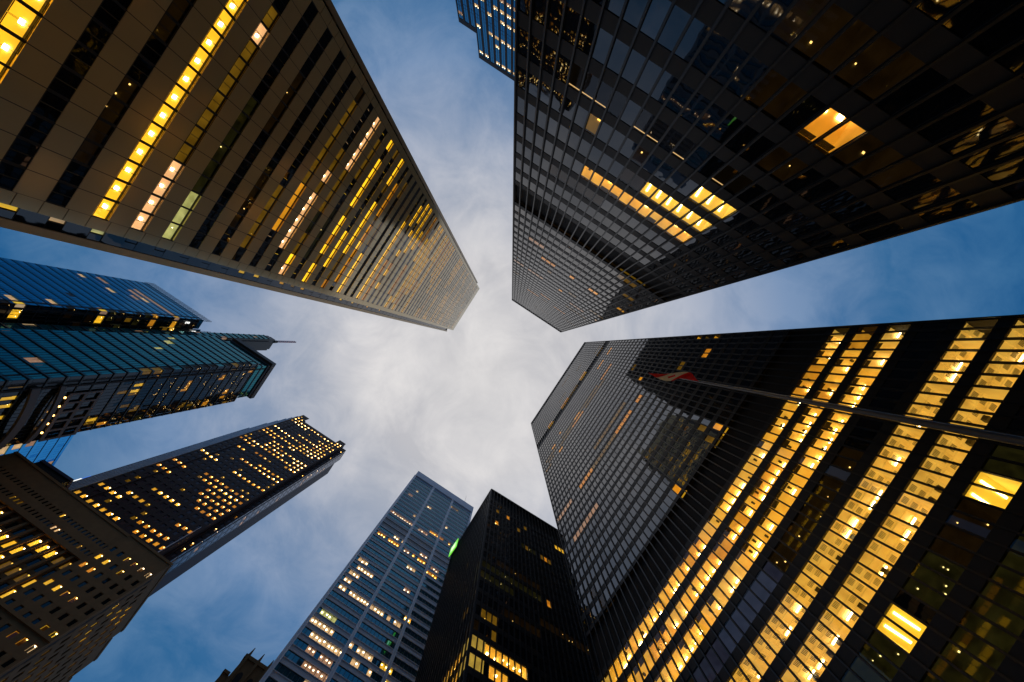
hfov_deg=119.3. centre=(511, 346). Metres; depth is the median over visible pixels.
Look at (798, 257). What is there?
window
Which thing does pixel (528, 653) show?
window
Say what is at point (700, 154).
window
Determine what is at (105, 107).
window
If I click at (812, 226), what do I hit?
window
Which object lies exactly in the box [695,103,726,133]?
window
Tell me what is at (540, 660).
window
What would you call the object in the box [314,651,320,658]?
window
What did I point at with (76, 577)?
window
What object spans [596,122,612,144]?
window
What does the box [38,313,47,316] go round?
window
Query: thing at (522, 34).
window
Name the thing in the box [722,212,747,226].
window
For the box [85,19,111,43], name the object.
window
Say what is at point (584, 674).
window
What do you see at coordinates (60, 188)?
window
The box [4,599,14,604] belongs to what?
window
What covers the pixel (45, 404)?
window
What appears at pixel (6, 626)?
window
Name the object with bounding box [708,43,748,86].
window
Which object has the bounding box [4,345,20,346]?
window
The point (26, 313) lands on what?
window
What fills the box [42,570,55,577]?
window
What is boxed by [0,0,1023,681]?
sky
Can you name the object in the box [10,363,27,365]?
window
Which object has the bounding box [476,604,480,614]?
window
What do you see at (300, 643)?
window
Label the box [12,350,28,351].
window
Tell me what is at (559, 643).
window
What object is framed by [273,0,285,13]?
window
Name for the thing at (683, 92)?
window
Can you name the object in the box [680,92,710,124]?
window
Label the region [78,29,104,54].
window
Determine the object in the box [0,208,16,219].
window
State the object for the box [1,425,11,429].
window
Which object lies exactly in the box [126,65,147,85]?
window
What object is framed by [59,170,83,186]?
window
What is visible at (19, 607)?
window
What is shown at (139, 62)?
window
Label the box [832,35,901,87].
window
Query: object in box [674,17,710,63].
window
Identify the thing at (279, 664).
window
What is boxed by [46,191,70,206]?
window
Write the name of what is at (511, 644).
window
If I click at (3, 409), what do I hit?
window
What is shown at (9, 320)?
window
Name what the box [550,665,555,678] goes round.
window
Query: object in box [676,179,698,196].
window
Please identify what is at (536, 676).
window
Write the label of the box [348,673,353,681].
window
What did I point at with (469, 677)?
window
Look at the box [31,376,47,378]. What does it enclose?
window
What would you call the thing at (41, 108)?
window
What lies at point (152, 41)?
window
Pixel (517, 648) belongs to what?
window
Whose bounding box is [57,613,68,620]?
window
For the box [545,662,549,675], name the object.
window
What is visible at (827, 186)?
window
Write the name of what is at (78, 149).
window
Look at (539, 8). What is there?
window
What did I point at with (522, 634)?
window
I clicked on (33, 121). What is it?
window
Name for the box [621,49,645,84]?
window
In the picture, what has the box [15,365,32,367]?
window
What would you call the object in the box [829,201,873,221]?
window
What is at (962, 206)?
window
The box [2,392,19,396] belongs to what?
window
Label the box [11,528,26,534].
window
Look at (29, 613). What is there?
window
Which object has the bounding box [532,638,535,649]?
window
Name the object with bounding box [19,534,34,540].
window
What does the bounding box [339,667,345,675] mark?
window
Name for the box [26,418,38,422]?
window
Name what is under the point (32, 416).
window
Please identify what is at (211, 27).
window
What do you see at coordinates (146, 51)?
window
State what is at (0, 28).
window
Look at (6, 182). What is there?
window
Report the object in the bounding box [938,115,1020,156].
window
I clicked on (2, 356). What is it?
window
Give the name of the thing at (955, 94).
window
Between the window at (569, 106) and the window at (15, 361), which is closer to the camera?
the window at (569, 106)
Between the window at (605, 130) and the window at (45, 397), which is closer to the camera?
the window at (605, 130)
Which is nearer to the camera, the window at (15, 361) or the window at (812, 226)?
the window at (812, 226)
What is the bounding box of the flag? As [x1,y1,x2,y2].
[649,372,698,381]
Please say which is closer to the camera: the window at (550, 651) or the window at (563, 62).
the window at (563, 62)
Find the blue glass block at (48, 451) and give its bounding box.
[0,430,73,465]
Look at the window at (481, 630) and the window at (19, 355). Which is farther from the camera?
the window at (19, 355)
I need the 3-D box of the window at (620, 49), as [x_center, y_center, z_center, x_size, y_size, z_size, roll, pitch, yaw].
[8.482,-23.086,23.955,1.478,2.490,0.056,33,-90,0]
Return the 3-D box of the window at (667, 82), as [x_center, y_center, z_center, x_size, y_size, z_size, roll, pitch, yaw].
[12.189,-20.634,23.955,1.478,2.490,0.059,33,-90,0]
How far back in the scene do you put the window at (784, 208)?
27.58 m
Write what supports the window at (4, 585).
in the stone bank building at (80, 579)
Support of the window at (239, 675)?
in the stone turret building at (249, 668)
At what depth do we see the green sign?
121.01 m
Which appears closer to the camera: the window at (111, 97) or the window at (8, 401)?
the window at (111, 97)
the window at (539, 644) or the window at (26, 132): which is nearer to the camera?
the window at (26, 132)
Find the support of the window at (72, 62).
in the banded office tower at (259, 143)
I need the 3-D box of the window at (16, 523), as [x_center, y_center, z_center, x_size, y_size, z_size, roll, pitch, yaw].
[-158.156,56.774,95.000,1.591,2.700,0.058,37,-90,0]
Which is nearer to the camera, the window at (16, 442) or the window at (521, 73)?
the window at (521, 73)
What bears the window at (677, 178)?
in the black office tower at (664, 151)
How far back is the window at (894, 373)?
38.25 m
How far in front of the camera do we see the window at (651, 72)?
23.91 m
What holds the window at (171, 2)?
in the banded office tower at (259, 143)
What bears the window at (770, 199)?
in the black office tower at (664, 151)
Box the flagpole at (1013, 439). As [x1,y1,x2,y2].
[678,378,1023,446]
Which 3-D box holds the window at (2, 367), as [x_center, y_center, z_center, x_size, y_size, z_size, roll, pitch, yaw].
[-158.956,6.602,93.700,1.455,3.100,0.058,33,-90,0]
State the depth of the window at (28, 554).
91.68 m
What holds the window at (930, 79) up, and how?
in the black office tower at (664, 151)
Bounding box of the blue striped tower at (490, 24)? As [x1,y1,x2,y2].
[455,0,514,80]
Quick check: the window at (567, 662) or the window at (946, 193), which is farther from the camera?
the window at (567, 662)
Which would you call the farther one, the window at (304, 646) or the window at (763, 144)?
the window at (304, 646)
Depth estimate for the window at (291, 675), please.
79.03 m
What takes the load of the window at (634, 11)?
in the black office tower at (664, 151)
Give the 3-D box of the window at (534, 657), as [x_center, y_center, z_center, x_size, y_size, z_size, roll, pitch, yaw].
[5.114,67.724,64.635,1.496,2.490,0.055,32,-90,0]
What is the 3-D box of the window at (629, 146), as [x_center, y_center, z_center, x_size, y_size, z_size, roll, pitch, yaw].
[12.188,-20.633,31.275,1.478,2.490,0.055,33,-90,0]
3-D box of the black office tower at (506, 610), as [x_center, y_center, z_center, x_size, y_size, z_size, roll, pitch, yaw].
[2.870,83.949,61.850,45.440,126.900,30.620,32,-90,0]
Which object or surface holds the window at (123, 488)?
in the granite tower at (221, 491)
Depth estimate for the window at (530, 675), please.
61.07 m
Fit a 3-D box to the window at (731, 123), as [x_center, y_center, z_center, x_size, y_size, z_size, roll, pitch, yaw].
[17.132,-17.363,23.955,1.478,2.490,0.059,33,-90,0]
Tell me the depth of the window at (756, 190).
27.60 m
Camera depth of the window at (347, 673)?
85.85 m
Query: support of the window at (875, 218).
in the black office tower at (664, 151)
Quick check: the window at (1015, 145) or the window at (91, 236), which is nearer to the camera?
the window at (1015, 145)
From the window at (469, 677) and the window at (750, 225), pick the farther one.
the window at (469, 677)
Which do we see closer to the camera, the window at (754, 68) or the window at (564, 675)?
the window at (754, 68)
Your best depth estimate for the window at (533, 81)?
31.31 m
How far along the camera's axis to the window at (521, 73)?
31.22 m
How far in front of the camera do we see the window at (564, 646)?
71.98 m
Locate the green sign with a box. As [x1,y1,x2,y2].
[448,538,458,557]
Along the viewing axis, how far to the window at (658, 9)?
20.34 m
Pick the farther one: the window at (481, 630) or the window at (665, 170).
the window at (481, 630)
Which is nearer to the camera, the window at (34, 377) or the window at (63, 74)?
the window at (63, 74)
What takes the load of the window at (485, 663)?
in the black office tower at (506, 610)
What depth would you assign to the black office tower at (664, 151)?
23.44 m
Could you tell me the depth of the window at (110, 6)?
26.59 m
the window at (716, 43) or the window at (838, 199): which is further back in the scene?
the window at (838, 199)
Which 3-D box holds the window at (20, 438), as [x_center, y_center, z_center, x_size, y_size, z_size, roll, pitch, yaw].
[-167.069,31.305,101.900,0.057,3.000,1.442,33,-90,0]
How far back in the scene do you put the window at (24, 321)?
116.49 m
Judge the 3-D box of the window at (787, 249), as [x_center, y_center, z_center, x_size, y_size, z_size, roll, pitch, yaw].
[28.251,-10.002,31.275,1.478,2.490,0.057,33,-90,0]
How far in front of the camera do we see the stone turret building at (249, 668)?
86.44 m
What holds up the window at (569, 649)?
in the black office tower at (506, 610)
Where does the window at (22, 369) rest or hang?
in the teal glass tower at (57, 381)
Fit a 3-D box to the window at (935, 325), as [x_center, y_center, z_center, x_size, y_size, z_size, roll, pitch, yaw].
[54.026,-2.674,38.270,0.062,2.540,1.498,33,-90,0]
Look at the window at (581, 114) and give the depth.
31.25 m
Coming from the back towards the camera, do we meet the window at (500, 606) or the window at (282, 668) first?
the window at (282, 668)
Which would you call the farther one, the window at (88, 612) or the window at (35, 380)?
the window at (35, 380)
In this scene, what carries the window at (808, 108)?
in the black office tower at (664, 151)
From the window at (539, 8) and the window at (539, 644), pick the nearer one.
the window at (539, 8)
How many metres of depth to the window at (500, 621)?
68.36 m
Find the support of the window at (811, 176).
in the black office tower at (664, 151)
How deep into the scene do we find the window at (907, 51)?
17.83 m
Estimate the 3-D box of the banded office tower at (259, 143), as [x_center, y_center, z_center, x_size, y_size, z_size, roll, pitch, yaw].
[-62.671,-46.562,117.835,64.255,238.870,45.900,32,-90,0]
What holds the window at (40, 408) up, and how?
in the teal glass tower at (57, 381)
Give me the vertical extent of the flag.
2.129 m
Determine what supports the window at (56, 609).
in the stone bank building at (80, 579)
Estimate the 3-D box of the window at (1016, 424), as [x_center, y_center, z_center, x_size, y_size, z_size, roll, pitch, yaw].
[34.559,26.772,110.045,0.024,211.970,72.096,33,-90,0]
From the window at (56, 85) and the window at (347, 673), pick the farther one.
the window at (347, 673)
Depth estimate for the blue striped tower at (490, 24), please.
141.40 m
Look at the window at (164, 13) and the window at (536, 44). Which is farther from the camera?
the window at (164, 13)
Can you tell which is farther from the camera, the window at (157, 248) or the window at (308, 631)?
the window at (308, 631)
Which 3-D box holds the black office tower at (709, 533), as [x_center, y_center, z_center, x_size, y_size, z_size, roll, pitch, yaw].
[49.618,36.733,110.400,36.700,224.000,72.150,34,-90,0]
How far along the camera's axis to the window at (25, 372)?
97.73 m
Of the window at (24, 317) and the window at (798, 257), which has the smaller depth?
the window at (798, 257)
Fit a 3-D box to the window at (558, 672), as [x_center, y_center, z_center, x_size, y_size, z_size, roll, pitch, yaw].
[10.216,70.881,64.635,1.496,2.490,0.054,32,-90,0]
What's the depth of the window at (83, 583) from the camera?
92.92 m
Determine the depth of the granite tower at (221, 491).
164.84 m
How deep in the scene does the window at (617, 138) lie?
31.26 m
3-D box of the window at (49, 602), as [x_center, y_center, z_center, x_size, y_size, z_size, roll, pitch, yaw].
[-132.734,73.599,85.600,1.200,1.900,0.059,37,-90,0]
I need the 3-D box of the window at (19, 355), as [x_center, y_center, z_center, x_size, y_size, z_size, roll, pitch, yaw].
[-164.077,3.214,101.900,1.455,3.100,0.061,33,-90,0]
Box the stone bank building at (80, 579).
[0,451,172,681]
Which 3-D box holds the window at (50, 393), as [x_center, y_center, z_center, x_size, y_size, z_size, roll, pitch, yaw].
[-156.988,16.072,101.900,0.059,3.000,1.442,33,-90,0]
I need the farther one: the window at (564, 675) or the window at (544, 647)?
the window at (544, 647)
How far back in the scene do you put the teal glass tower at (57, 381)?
122.57 m
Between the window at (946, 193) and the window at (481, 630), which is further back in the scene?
the window at (481, 630)
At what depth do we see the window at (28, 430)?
102.01 m
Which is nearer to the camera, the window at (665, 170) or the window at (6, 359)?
the window at (665, 170)
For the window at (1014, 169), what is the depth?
17.20 m
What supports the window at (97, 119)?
in the banded office tower at (259, 143)
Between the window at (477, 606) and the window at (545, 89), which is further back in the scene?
the window at (477, 606)
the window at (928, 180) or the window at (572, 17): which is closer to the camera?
the window at (928, 180)
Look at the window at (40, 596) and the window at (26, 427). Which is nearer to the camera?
the window at (40, 596)
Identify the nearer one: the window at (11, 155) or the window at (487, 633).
the window at (11, 155)
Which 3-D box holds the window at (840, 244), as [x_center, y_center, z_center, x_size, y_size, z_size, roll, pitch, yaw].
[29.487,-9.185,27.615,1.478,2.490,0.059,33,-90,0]
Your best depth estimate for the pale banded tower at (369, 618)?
109.78 m
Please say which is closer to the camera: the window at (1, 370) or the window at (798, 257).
the window at (798, 257)
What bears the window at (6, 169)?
in the banded office tower at (259, 143)
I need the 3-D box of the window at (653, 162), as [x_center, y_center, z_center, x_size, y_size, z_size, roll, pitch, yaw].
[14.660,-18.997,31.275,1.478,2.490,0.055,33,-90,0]
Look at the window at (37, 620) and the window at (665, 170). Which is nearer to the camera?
the window at (665, 170)
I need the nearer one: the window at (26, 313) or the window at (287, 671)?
the window at (287, 671)
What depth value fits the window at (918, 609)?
27.24 m
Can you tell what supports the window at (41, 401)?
in the teal glass tower at (57, 381)
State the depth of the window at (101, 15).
26.52 m
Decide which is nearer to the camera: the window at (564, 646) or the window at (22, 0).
the window at (22, 0)
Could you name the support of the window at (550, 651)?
in the black office tower at (506, 610)
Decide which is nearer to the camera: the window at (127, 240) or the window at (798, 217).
the window at (798, 217)
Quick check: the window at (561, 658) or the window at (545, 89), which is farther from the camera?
the window at (561, 658)
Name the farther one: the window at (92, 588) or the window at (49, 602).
the window at (92, 588)
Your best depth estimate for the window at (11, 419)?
97.27 m
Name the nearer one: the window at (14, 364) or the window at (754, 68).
the window at (754, 68)
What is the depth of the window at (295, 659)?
82.41 m
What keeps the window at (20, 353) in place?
in the teal glass tower at (57, 381)
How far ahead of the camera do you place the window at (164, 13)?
29.60 m
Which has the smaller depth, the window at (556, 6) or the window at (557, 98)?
the window at (556, 6)
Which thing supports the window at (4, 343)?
in the teal glass tower at (57, 381)
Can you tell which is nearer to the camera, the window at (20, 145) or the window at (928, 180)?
the window at (928, 180)
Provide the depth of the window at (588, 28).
23.92 m
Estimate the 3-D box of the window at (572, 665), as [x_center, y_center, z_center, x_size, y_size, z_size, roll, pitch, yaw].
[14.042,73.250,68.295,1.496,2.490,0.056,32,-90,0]
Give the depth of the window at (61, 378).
102.06 m
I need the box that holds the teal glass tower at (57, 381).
[0,322,275,448]
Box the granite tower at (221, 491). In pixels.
[68,415,345,596]
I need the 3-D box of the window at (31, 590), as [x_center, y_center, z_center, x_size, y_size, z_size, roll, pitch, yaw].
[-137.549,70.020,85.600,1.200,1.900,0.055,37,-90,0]
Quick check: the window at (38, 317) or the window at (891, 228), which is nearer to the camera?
the window at (891, 228)
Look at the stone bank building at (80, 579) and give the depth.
95.66 m
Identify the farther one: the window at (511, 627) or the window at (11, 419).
the window at (11, 419)
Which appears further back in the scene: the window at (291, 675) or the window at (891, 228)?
the window at (291, 675)
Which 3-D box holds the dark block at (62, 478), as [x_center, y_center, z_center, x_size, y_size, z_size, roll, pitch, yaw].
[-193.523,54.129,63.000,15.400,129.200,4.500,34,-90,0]
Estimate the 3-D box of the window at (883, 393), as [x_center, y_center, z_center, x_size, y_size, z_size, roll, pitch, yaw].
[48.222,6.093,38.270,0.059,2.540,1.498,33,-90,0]
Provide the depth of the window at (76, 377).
105.98 m
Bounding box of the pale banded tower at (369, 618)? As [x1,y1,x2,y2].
[259,471,473,681]
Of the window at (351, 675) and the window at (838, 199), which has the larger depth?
the window at (351, 675)
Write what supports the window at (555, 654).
in the black office tower at (506, 610)
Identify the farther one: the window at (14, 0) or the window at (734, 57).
the window at (14, 0)
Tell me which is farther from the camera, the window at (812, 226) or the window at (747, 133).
the window at (812, 226)
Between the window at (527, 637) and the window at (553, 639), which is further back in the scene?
the window at (553, 639)
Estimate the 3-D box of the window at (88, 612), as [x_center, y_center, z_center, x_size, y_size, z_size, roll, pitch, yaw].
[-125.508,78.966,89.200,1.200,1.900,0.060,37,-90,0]
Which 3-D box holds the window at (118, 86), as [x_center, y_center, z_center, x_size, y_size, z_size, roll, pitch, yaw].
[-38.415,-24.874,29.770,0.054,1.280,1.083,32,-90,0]
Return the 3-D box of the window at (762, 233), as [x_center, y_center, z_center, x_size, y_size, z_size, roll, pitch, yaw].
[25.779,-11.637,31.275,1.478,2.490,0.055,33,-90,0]
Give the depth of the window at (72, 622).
85.69 m
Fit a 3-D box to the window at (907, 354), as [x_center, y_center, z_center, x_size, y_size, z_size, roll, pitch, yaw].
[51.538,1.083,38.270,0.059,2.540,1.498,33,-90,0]
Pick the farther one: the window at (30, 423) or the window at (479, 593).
the window at (30, 423)
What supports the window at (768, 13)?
in the black office tower at (664, 151)
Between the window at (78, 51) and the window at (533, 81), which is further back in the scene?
the window at (533, 81)
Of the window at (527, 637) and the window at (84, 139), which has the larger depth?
the window at (527, 637)
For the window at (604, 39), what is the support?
in the black office tower at (664, 151)
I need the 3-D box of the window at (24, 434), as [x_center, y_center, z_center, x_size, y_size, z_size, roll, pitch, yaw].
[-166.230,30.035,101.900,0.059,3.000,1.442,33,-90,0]
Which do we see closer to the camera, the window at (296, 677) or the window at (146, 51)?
the window at (146, 51)
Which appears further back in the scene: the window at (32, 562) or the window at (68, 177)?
the window at (32, 562)
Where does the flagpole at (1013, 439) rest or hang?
on the ground
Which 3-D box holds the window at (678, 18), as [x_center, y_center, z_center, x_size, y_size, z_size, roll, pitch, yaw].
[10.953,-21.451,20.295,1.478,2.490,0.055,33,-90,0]
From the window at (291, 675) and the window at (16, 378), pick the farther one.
the window at (16, 378)
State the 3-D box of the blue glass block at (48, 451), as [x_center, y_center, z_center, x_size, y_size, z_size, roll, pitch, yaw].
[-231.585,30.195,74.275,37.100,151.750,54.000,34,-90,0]
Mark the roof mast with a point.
(275, 341)
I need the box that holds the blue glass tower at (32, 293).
[0,257,211,331]
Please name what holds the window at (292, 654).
in the pale banded tower at (369, 618)
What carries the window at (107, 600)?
in the stone bank building at (80, 579)
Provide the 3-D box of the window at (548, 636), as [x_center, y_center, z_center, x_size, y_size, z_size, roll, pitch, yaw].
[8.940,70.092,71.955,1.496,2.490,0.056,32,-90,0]
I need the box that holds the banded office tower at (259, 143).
[0,0,479,331]
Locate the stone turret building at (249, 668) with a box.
[215,648,273,681]
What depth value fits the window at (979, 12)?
39.80 m
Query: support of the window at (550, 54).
in the black office tower at (664, 151)
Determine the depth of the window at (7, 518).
95.38 m
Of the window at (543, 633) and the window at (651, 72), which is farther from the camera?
the window at (543, 633)
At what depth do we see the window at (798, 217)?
27.59 m
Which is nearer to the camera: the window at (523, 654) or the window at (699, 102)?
the window at (699, 102)
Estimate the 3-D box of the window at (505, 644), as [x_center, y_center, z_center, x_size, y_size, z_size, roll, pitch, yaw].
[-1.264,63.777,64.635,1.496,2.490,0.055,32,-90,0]
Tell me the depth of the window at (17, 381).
93.71 m
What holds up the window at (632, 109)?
in the black office tower at (664, 151)
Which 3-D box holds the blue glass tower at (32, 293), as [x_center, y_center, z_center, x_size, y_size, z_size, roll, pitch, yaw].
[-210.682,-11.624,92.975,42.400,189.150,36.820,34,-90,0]
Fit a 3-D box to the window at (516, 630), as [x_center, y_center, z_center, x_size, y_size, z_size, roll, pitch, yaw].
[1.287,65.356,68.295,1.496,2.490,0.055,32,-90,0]
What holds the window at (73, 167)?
in the banded office tower at (259, 143)
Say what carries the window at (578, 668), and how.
in the black office tower at (506, 610)
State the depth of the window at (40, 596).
85.70 m
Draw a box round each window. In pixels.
[0,12,33,40]
[0,28,24,54]
[0,161,24,179]
[0,174,18,189]
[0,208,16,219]
[0,258,197,330]
[0,323,267,437]
[0,342,17,344]
[0,355,16,357]
[0,366,11,368]
[0,369,14,371]
[0,372,19,374]
[0,400,13,404]
[0,408,8,411]
[0,516,11,521]
[0,583,8,589]
[0,624,9,631]
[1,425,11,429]
[1,658,15,667]
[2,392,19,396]
[3,148,32,167]
[3,358,19,360]
[3,421,14,425]
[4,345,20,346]
[4,522,18,528]
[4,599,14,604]
[6,319,17,322]
[6,418,16,421]
[7,0,40,28]
[7,360,24,362]
[9,377,26,379]
[9,440,24,445]
[10,137,39,156]
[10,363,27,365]
[10,380,27,384]
[11,436,26,441]
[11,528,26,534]
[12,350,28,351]
[14,432,29,437]
[14,605,23,610]
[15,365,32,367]
[16,352,32,354]
[17,429,31,433]
[17,552,33,559]
[18,125,46,144]
[19,355,35,356]
[19,368,35,370]
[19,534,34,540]
[21,315,32,318]
[21,320,31,323]
[21,425,34,429]
[22,0,49,14]
[22,371,39,373]
[22,612,31,617]
[23,421,36,426]
[24,312,34,315]
[24,588,35,594]
[25,114,53,134]
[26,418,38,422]
[26,558,40,565]
[28,414,41,418]
[29,305,39,308]
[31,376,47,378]
[31,410,43,414]
[31,618,40,623]
[32,378,47,382]
[32,407,45,411]
[32,595,43,601]
[33,101,61,122]
[34,403,48,407]
[34,564,48,571]
[36,316,45,319]
[36,399,51,403]
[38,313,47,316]
[39,396,53,399]
[40,90,67,111]
[41,392,55,396]
[41,601,51,607]
[42,306,52,309]
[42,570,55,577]
[43,221,63,231]
[44,388,58,392]
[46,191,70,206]
[48,77,75,99]
[49,607,59,613]
[52,182,76,197]
[52,377,65,380]
[55,66,82,89]
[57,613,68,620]
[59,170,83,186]
[63,53,90,76]
[65,161,89,176]
[66,619,77,626]
[69,376,82,379]
[69,575,79,580]
[70,42,96,66]
[72,149,96,165]
[76,603,86,608]
[77,581,86,586]
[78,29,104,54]
[79,139,102,156]
[84,609,94,614]
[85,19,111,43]
[85,587,94,592]
[86,128,109,145]
[86,232,103,241]
[87,418,343,572]
[92,119,114,136]
[93,6,118,31]
[99,107,121,125]
[100,0,125,21]
[101,598,110,604]
[105,97,127,116]
[113,86,134,105]
[117,0,475,329]
[119,76,140,96]
[125,239,137,243]
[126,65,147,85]
[132,55,153,75]
[140,44,160,64]
[146,34,166,55]
[153,23,173,44]
[155,247,165,251]
[159,13,178,35]
[166,2,185,24]
[206,27,222,46]
[231,672,242,681]
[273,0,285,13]
[274,662,281,670]
[278,665,285,673]
[282,668,290,676]
[287,671,295,679]
[288,652,295,659]
[292,655,299,662]
[292,674,299,681]
[296,640,303,646]
[296,657,303,665]
[301,643,307,650]
[305,628,311,635]
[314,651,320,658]
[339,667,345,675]
[343,670,349,678]
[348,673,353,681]
[358,664,363,671]
[466,672,471,681]
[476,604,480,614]
[477,591,481,600]
[479,622,484,634]
[483,660,487,676]
[485,625,489,638]
[497,633,501,645]
[498,618,502,628]
[499,604,502,614]
[503,637,507,649]
[504,621,507,632]
[509,640,513,652]
[510,625,513,636]
[512,0,1023,331]
[515,628,518,639]
[515,643,519,656]
[517,65,525,90]
[518,26,527,58]
[521,632,524,643]
[521,647,525,660]
[526,635,530,646]
[527,651,531,664]
[528,73,537,98]
[528,669,532,681]
[530,34,541,66]
[532,331,1023,631]
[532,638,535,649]
[533,0,546,26]
[533,654,537,667]
[534,672,538,681]
[537,641,541,653]
[539,81,550,105]
[539,658,543,671]
[541,630,545,641]
[543,44,555,75]
[543,645,547,657]
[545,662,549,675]
[547,0,563,35]
[547,634,550,644]
[548,648,552,660]
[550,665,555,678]
[551,89,562,113]
[552,637,556,647]
[554,652,558,664]
[555,54,570,83]
[556,669,561,681]
[557,640,561,651]
[559,655,564,667]
[562,6,579,45]
[562,97,575,120]
[562,643,566,654]
[562,672,566,681]
[565,659,570,671]
[568,647,572,657]
[571,662,575,674]
[574,105,587,128]
[576,666,581,678]
[577,16,596,55]
[582,669,586,681]
[592,28,612,65]
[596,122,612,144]
[606,38,628,75]
[608,130,624,151]
[619,138,637,159]
[620,100,640,126]
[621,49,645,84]
[622,0,647,29]
[636,60,661,94]
[639,0,671,40]
[642,154,661,173]
[650,71,678,104]
[653,162,673,181]
[657,5,690,52]
[665,81,694,114]
[665,171,686,189]
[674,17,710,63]
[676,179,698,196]
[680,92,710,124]
[684,146,711,169]
[691,30,729,74]
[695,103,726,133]
[697,155,724,177]
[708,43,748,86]
[710,114,743,143]
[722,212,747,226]
[724,125,759,153]
[726,56,768,97]
[734,220,759,234]
[736,183,766,203]
[739,135,775,163]
[746,228,771,241]
[749,0,792,33]
[749,193,780,211]
[757,236,784,249]
[762,202,794,220]
[769,245,797,257]
[776,212,809,228]
[778,95,826,132]
[780,253,808,264]
[784,168,824,192]
[788,221,822,237]
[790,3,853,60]
[799,179,840,202]
[801,230,836,245]
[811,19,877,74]
[814,190,856,211]
[814,240,850,254]
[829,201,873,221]
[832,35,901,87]
[843,212,890,231]
[853,51,925,101]
[858,223,905,240]
[874,67,949,115]
[875,389,903,399]
[882,173,942,200]
[888,370,916,378]
[892,589,935,624]
[895,83,974,129]
[900,186,961,211]
[901,351,930,358]
[917,99,998,142]
[917,199,980,222]
[920,321,950,328]
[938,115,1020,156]
[958,133,1023,170]
[979,158,1023,184]
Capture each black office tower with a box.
[415,489,595,681]
[512,0,1023,331]
[531,314,1023,681]
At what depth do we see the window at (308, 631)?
89.27 m
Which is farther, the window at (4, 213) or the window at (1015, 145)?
the window at (4, 213)
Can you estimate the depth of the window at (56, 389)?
101.92 m
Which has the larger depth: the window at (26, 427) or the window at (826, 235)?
the window at (26, 427)
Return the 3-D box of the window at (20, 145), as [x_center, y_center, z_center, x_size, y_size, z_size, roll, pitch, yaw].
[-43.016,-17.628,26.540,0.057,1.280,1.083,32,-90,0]
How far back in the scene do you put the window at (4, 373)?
93.46 m
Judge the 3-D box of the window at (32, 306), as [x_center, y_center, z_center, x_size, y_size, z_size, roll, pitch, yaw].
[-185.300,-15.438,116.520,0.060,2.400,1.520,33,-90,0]
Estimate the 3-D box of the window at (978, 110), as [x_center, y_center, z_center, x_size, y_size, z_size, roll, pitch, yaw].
[24.543,-12.454,16.635,1.478,2.490,0.053,33,-90,0]
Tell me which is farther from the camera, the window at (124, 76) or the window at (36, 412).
the window at (36, 412)
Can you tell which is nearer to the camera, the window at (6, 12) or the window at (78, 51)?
the window at (6, 12)
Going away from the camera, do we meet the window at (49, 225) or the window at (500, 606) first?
the window at (49, 225)
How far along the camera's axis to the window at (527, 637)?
68.37 m
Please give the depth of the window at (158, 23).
29.84 m
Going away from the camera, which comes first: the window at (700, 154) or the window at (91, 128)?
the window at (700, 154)
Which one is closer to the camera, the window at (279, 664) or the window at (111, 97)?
the window at (111, 97)
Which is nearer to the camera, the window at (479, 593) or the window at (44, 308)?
the window at (479, 593)
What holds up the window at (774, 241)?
in the black office tower at (664, 151)
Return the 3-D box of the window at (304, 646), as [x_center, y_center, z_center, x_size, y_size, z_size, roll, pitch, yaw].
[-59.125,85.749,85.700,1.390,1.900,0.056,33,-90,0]
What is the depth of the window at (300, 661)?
82.44 m
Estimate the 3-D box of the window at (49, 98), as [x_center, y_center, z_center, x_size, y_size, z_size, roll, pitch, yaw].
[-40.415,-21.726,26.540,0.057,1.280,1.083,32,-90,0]
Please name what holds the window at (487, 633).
in the black office tower at (506, 610)
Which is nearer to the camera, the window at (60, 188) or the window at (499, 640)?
the window at (60, 188)
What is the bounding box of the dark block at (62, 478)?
[34,460,73,487]
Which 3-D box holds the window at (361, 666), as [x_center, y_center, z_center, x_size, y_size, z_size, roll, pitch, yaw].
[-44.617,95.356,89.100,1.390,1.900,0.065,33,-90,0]
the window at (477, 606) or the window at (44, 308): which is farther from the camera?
the window at (44, 308)
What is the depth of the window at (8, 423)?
97.27 m
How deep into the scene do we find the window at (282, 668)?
79.00 m
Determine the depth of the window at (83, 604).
89.36 m
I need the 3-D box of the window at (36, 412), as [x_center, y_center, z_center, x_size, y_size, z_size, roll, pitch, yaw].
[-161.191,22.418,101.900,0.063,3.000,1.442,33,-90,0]
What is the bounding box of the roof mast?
[274,340,295,342]

